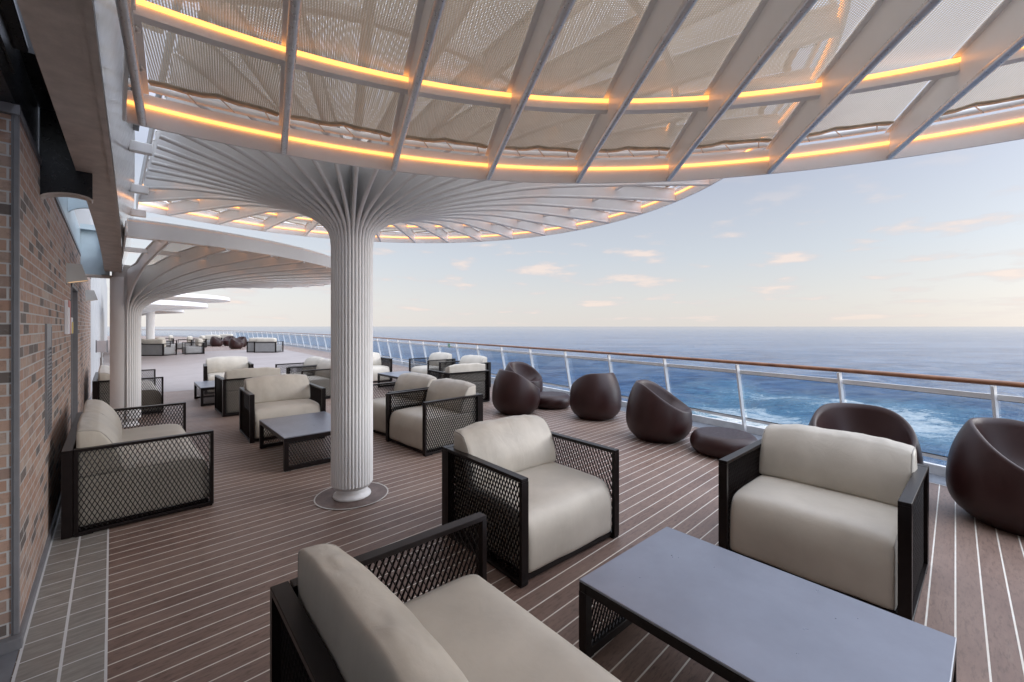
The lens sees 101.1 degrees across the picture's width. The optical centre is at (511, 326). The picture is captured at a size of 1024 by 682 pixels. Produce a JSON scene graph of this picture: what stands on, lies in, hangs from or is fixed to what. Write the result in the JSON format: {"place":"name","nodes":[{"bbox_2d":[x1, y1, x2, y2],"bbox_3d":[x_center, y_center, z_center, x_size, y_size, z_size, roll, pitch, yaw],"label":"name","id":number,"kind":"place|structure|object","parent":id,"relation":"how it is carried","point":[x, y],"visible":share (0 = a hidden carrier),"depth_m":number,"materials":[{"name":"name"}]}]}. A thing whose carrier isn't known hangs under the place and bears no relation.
{"place":"outdoors","nodes":[
{"label":"outdoors","id":0,"kind":"place"},
{"bbox_2d":[0,649,18,681],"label":"side floor","id":1,"kind":"structure","parent":0,"point":[7,662],"depth_m":2.05,"materials":[{"name":"grey paint"}]},
{"bbox_2d":[11,398,108,681],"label":"tile walkway","id":2,"kind":"structure","parent":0,"point":[66,637],"depth_m":2.39,"materials":[{"name":"grey tile"}]},
{"bbox_2d":[96,340,107,365],"bbox_3d":[-9.243,0.978,9.495,0.340,1.336,0.340,0,0,-4],"label":"menu stand","id":3,"kind":"object","parent":2,"relation":"on","point":[101,346],"visible":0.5,"depth_m":9.49,"materials":[{"name":"metal"}]},
{"bbox_2d":[104,350,327,391],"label":"bleached deck","id":4,"kind":"structure","parent":0,"point":[180,371],"depth_m":19.21,"materials":[{"name":"beige wood"}]},
{"bbox_2d":[141,339,176,355],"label":"covered armchair","id":5,"kind":"object","parent":4,"relation":"on","point":[153,347],"visible":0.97,"depth_m":23.50,"materials":[{"name":"beige fabric"}]},
{"bbox_2d":[142,300,207,313],"bbox_3d":[-17.317,0.244,20.791,3.737,2.803,6.875,0,0,-44],"label":"shade canopy","id":6,"kind":"object","parent":4,"relation":"on","point":[160,305],"visible":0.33,"depth_m":19.58,"materials":[{"name":"white metal"}]},
{"bbox_2d":[146,293,229,338],"bbox_3d":[-19.963,-0.063,25.035,5.326,3.418,7.636,0,0,-44],"label":"shade canopy","id":7,"kind":"object","parent":4,"relation":"on","point":[150,318],"visible":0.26,"depth_m":24.09,"materials":[{"name":"white metal"}]},
{"bbox_2d":[182,338,204,353],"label":"covered armchair","id":8,"kind":"object","parent":4,"relation":"on","point":[199,348],"visible":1,"depth_m":25.14,"materials":[{"name":"fabric"}]},
{"bbox_2d":[247,337,262,351],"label":"covered armchair","id":9,"kind":"object","parent":4,"relation":"on","point":[250,344],"visible":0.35,"depth_m":26.80,"materials":[{"name":"beige fabric"}]},
{"bbox_2d":[254,338,283,352],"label":"covered armchair","id":10,"kind":"object","parent":4,"relation":"on","point":[265,345],"visible":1,"depth_m":26.46,"materials":[{"name":"beige fabric"}]},
{"bbox_2d":[10,336,1023,681],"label":"deck","id":11,"kind":"structure","parent":0,"point":[188,594],"depth_m":3.08,"materials":[{"name":"brown wood"}]},
{"bbox_2d":[0,101,91,655],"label":"brick wall","id":12,"kind":"structure","parent":11,"relation":"on","point":[39,248],"depth_m":2.49,"materials":[{"name":"brick"}]},
{"bbox_2d":[45,324,51,438],"bbox_3d":[-3.509,0.400,3.190,0.012,0.840,0.350,0,0,-44],"label":"wall vent","id":13,"kind":"object","parent":12,"relation":"attached to","point":[48,378],"depth_m":3.15,"materials":[{"name":"black metal"}]},
{"bbox_2d":[64,300,70,333],"bbox_3d":[-4.665,-0.095,4.423,0.031,0.350,0.300,0,0,-44],"label":"wall notice","id":14,"kind":"object","parent":12,"relation":"attached to","point":[67,316],"depth_m":4.32,"materials":[{"name":"white paper"}]},
{"bbox_2d":[0,0,143,202],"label":"black bracket","id":15,"kind":"object","parent":12,"relation":"attached to","point":[23,84],"visible":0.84,"depth_m":2.65,"materials":[{"name":"metal"}]},
{"bbox_2d":[71,317,72,333],"bbox_3d":[-4.996,-0.010,4.771,0.031,0.180,0.200,0,0,-44],"label":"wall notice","id":16,"kind":"object","parent":12,"relation":"attached to","point":[71,325],"depth_m":4.71,"materials":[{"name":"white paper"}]},
{"bbox_2d":[39,108,112,278],"bbox_3d":[-6.408,-1.265,6.416,0.550,0.970,9.470,0,0,-44],"label":"blue bracket","id":17,"kind":"object","parent":12,"relation":"attached to","point":[88,244],"visible":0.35,"depth_m":6.59,"materials":[{"name":"metal"}]},
{"bbox_2d":[17,0,162,272],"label":"roof beam","id":18,"kind":"structure","parent":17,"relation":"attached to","point":[78,46],"depth_m":2.15,"materials":[{"name":"beige metal"}]},
{"bbox_2d":[66,263,87,283],"bbox_3d":[-4.756,-0.572,4.613,0.165,0.216,0.180,0,0,-44],"label":"wall lamp","id":19,"kind":"object","parent":12,"relation":"attached to","point":[75,273],"visible":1,"depth_m":4.54,"materials":[{"name":"beige"}]},
{"bbox_2d":[85,290,97,300],"bbox_3d":[-7.911,-0.572,7.933,0.165,0.216,0.180,0,0,-44],"label":"wall lamp","id":20,"kind":"object","parent":12,"relation":"attached to","point":[90,295],"visible":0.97,"depth_m":7.86,"materials":[{"name":"beige"}]},
{"bbox_2d":[74,208,106,392],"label":"deckhouse wall","id":21,"kind":"structure","parent":11,"relation":"on","point":[98,311],"depth_m":13.89,"materials":[{"name":"white paint"}]},
{"bbox_2d":[92,365,163,413],"bbox_3d":[-7.716,1.219,8.463,0.966,0.861,2.050,0,0,-44],"label":"loveseat","id":22,"kind":"object","parent":11,"relation":"on","point":[151,394],"visible":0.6,"depth_m":7.91,"materials":[{"name":"brown metal"}]},
{"bbox_2d":[61,399,213,539],"bbox_3d":[-3.814,1.219,4.307,0.966,0.861,2.050,0,0,-44],"label":"loveseat","id":23,"kind":"object","parent":11,"relation":"on","point":[112,470],"visible":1,"depth_m":3.60,"materials":[{"name":"beige fabric"}]},
{"bbox_2d":[142,310,183,315],"bbox_3d":[-24.137,0.244,27.967,3.737,2.803,6.875,0,0,-44],"label":"shade canopy","id":24,"kind":"object","parent":11,"relation":"on","point":[169,311],"visible":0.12,"depth_m":27.54,"materials":[{"name":"white metal"}]},
{"bbox_2d":[155,337,176,347],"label":"covered armchair","id":25,"kind":"object","parent":11,"relation":"on","point":[170,345],"visible":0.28,"depth_m":27.71,"materials":[{"name":"beige fabric"}]},
{"bbox_2d":[165,335,173,342],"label":"covered armchair","id":26,"kind":"object","parent":11,"relation":"on","point":[170,338],"visible":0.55,"depth_m":33.83,"materials":[{"name":"beige fabric"}]},
{"bbox_2d":[177,336,193,348],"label":"covered armchair","id":27,"kind":"object","parent":11,"relation":"on","point":[188,339],"visible":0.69,"depth_m":30.60,"materials":[{"name":"beige fabric"}]},
{"bbox_2d":[194,335,206,346],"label":"covered armchair","id":28,"kind":"object","parent":11,"relation":"on","point":[203,337],"visible":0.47,"depth_m":32.92,"materials":[{"name":"beige fabric"}]},
{"bbox_2d":[194,380,214,406],"bbox_3d":[-6.501,1.455,9.411,0.850,0.390,1.260,0,0,-42],"label":"coffee table","id":29,"kind":"object","parent":11,"relation":"on","point":[206,386],"visible":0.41,"depth_m":8.98,"materials":[{"name":"brown metal"}]},
{"bbox_2d":[204,335,221,345],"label":"covered armchair","id":30,"kind":"object","parent":11,"relation":"on","point":[208,337],"visible":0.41,"depth_m":35.82,"materials":[{"name":"beige fabric"}]},
{"bbox_2d":[210,336,222,346],"bbox_3d":[-24.380,1.234,34.772,0.924,0.833,0.924,0,0,-14],"label":"tub chair","id":31,"kind":"object","parent":11,"relation":"on","point":[215,341],"visible":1,"depth_m":34.45,"materials":[{"name":"brown leather"}]},
{"bbox_2d":[110,218,330,427],"bbox_3d":[-5.249,0.244,8.048,3.737,2.803,6.875,0,0,-44],"label":"shade canopy","id":32,"kind":"object","parent":11,"relation":"on","point":[206,261],"visible":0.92,"depth_m":6.66,"materials":[{"name":"white metal"}]},
{"bbox_2d":[220,334,234,339],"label":"covered armchair","id":33,"kind":"object","parent":11,"relation":"on","point":[223,336],"visible":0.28,"depth_m":39.46,"materials":[{"name":"white fabric"}]},
{"bbox_2d":[203,356,253,394],"bbox_3d":[-7.313,1.221,10.861,1.020,0.858,0.966,0,0,-38],"label":"lounge armchair","id":34,"kind":"object","parent":11,"relation":"on","point":[214,366],"visible":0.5,"depth_m":10.90,"materials":[{"name":"beige fabric"}]},
{"bbox_2d":[223,336,233,345],"bbox_3d":[-24.090,1.234,35.875,0.924,0.833,0.924,0,0,-4],"label":"tub chair","id":35,"kind":"object","parent":11,"relation":"on","point":[226,339],"visible":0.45,"depth_m":35.65,"materials":[{"name":"brown leather"}]},
{"bbox_2d":[229,337,243,348],"bbox_3d":[-20.296,1.234,30.996,0.924,0.833,0.924,0,0,-4],"label":"tub chair","id":36,"kind":"object","parent":11,"relation":"on","point":[235,343],"visible":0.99,"depth_m":30.67,"materials":[{"name":"brown leather"}]},
{"bbox_2d":[238,336,246,346],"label":"tub chair","id":37,"kind":"object","parent":11,"relation":"on","point":[243,339],"visible":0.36,"depth_m":33.96,"materials":[{"name":"brown leather"}]},
{"bbox_2d":[215,367,280,416],"bbox_3d":[-5.188,1.221,8.336,1.020,0.858,0.966,0,0,-43],"label":"lounge armchair","id":38,"kind":"object","parent":11,"relation":"on","point":[229,384],"visible":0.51,"depth_m":7.84,"materials":[{"name":"beige fabric"}]},
{"bbox_2d":[239,374,325,442],"bbox_3d":[-3.613,1.221,6.626,1.020,0.858,0.966,0,0,-41],"label":"lounge armchair","id":39,"kind":"object","parent":11,"relation":"on","point":[269,396],"visible":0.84,"depth_m":6.57,"materials":[{"name":"beige fabric"}]},
{"bbox_2d":[259,411,330,471],"bbox_3d":[-2.678,1.455,5.511,0.850,0.390,1.260,0,0,-42],"label":"coffee table","id":40,"kind":"object","parent":11,"relation":"on","point":[288,430],"visible":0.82,"depth_m":5.15,"materials":[{"name":"brown metal"}]},
{"bbox_2d":[275,356,323,375],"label":"lounge armchair","id":41,"kind":"object","parent":11,"relation":"on","point":[313,361],"visible":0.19,"depth_m":10.84,"materials":[{"name":"beige fabric"}]},
{"bbox_2d":[286,359,330,398],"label":"lounge armchair","id":42,"kind":"object","parent":11,"relation":"on","point":[321,371],"visible":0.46,"depth_m":9.68,"materials":[{"name":"beige fabric"}]},
{"bbox_2d":[315,483,386,508],"bbox_3d":[-1.562,1.645,4.117,0.660,0.001,0.660,0,0,-44],"label":"column collar","id":43,"kind":"object","parent":11,"relation":"on","point":[324,499],"depth_m":4.00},
{"bbox_2d":[314,482,388,509],"bbox_3d":[-1.562,1.642,4.117,0.682,0.001,0.682,0,0,-44],"label":"collar line","id":44,"kind":"object","parent":43,"relation":"on","point":[349,508],"visible":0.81,"depth_m":3.96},
{"bbox_2d":[373,352,391,381],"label":"lounge armchair","id":45,"kind":"object","parent":11,"relation":"on","point":[381,364],"visible":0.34,"depth_m":12.63,"materials":[{"name":"beige fabric"}]},
{"bbox_2d":[378,371,422,387],"bbox_3d":[-2.897,1.455,11.207,0.850,0.390,1.260,0,0,-42],"label":"coffee table","id":46,"kind":"object","parent":11,"relation":"on","point":[395,375],"visible":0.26,"depth_m":11.37,"materials":[{"name":"grey metal"}]},
{"bbox_2d":[373,372,436,435],"bbox_3d":[-1.822,1.221,6.856,1.020,0.858,0.966,0,0,43],"label":"lounge armchair","id":47,"kind":"object","parent":11,"relation":"on","point":[409,381],"visible":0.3,"depth_m":6.74,"materials":[{"name":"brown metal"}]},
{"bbox_2d":[409,352,455,374],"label":"lounge armchair","id":48,"kind":"object","parent":11,"relation":"on","point":[434,360],"visible":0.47,"depth_m":12.55,"materials":[{"name":"beige fabric"}]},
{"bbox_2d":[386,378,482,456],"bbox_3d":[-1.114,1.221,6.030,0.966,0.858,1.020,0,0,-45],"label":"lounge armchair","id":49,"kind":"object","parent":11,"relation":"on","point":[442,413],"visible":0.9,"depth_m":5.81,"materials":[{"name":"beige fabric"}]},
{"bbox_2d":[270,512,620,681],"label":"loveseat","id":50,"kind":"object","parent":11,"relation":"on","point":[337,614],"visible":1,"depth_m":1.47,"materials":[{"name":"beige fabric"}]},
{"bbox_2d":[428,363,489,401],"bbox_3d":[-1.183,1.221,9.333,1.020,0.858,0.966,0,0,-37],"label":"lounge armchair","id":51,"kind":"object","parent":11,"relation":"on","point":[477,375],"visible":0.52,"depth_m":9.08,"materials":[{"name":"brown metal"}]},
{"bbox_2d":[439,355,490,386],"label":"lounge armchair","id":52,"kind":"object","parent":11,"relation":"on","point":[466,359],"visible":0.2,"depth_m":11.41,"materials":[{"name":"beige fabric"}]},
{"bbox_2d":[136,0,850,501],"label":"shade canopy","id":53,"kind":"object","parent":11,"relation":"on","point":[354,210],"visible":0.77,"depth_m":3.94,"materials":[{"name":"white metal"}]},
{"bbox_2d":[492,369,539,415],"bbox_3d":[0.079,1.234,8.076,0.924,0.833,0.924,0,0,-24],"label":"tub chair","id":54,"kind":"object","parent":11,"relation":"on","point":[514,394],"visible":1,"depth_m":7.70,"materials":[{"name":"brown leather"}]},
{"bbox_2d":[505,362,542,391],"bbox_3d":[0.236,1.234,9.536,0.924,0.833,0.924,0,0,38],"label":"tub chair","id":55,"kind":"object","parent":11,"relation":"on","point":[529,373],"visible":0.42,"depth_m":9.73,"materials":[{"name":"brown leather"}]},
{"bbox_2d":[442,415,618,587],"bbox_3d":[0.139,1.221,3.342,1.020,0.858,0.966,0,0,-40],"label":"lounge armchair","id":56,"kind":"object","parent":11,"relation":"on","point":[525,494],"visible":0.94,"depth_m":3.15,"materials":[{"name":"beige fabric"}]},
{"bbox_2d":[141,335,945,476],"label":"kerb","id":57,"kind":"structure","parent":11,"relation":"on","point":[937,469],"depth_m":6.92,"materials":[{"name":"white paint"}]},
{"bbox_2d":[538,391,569,409],"bbox_3d":[0.808,1.516,8.658,0.810,0.269,0.810,0,0,-44],"label":"pouf table","id":58,"kind":"object","parent":11,"relation":"on","point":[552,400],"visible":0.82,"depth_m":8.33,"materials":[{"name":"brown leather"}]},
{"bbox_2d":[177,336,945,485],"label":"deck gutter","id":59,"kind":"object","parent":11,"relation":"on","point":[937,479],"visible":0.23,"depth_m":6.93,"materials":[{"name":"grey paint"}]},
{"bbox_2d":[141,329,1023,460],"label":"deck railing","id":60,"kind":"object","parent":11,"relation":"on","point":[994,397],"visible":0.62,"depth_m":6.41,"materials":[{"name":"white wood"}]},
{"bbox_2d":[570,373,621,420],"bbox_3d":[1.510,1.234,7.643,0.924,0.833,0.924,0,0,-22],"label":"tub chair","id":61,"kind":"object","parent":11,"relation":"on","point":[595,396],"visible":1,"depth_m":7.28,"materials":[{"name":"brown leather"}]},
{"bbox_2d":[626,380,691,443],"bbox_3d":[2.160,1.234,6.219,0.924,0.833,0.924,0,0,26],"label":"tub chair","id":62,"kind":"object","parent":11,"relation":"on","point":[656,413],"visible":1,"depth_m":5.89,"materials":[{"name":"brown leather"}]},
{"bbox_2d":[690,427,757,458],"bbox_3d":[2.757,1.516,5.489,0.810,0.269,0.810,0,0,-44],"label":"pouf table","id":63,"kind":"object","parent":11,"relation":"on","point":[717,442],"visible":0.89,"depth_m":5.28,"materials":[{"name":"brown leather"}]},
{"bbox_2d":[579,527,956,681],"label":"coffee table","id":64,"kind":"object","parent":11,"relation":"on","point":[728,615],"visible":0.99,"depth_m":1.83,"materials":[{"name":"grey metal"}]},
{"bbox_2d":[718,424,928,620],"bbox_3d":[2.194,1.221,2.986,0.966,0.858,1.020,0,0,-41],"label":"lounge armchair","id":65,"kind":"object","parent":11,"relation":"on","point":[846,513],"visible":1,"depth_m":2.83,"materials":[{"name":"beige fabric"}]},
{"bbox_2d":[809,403,923,463],"bbox_3d":[3.474,1.234,4.212,0.924,0.833,0.924,0,0,30],"label":"tub chair","id":66,"kind":"object","parent":11,"relation":"on","point":[876,421],"visible":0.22,"depth_m":4.36,"materials":[{"name":"brown leather"}]},
{"bbox_2d":[945,417,1023,536],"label":"tub chair","id":67,"kind":"object","parent":11,"relation":"on","point":[984,475],"visible":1,"depth_m":3.47,"materials":[{"name":"brown leather"}]},
{"bbox_2d":[106,0,1023,326],"label":"sky","id":68,"kind":"structure","parent":0,"point":[935,239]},
{"bbox_2d":[107,327,1023,465],"bbox_3d":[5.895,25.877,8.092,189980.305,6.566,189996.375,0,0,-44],"label":"sea","id":69,"kind":"structure","parent":0,"point":[936,422],"depth_m":332.80,"materials":[{"name":"blue liquid"}]},
{"bbox_2d":[115,0,1023,183],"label":"shade canopy","id":70,"kind":"object","parent":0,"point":[992,45],"visible":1,"depth_m":1.93,"materials":[{"name":"white metal"}]}
]}

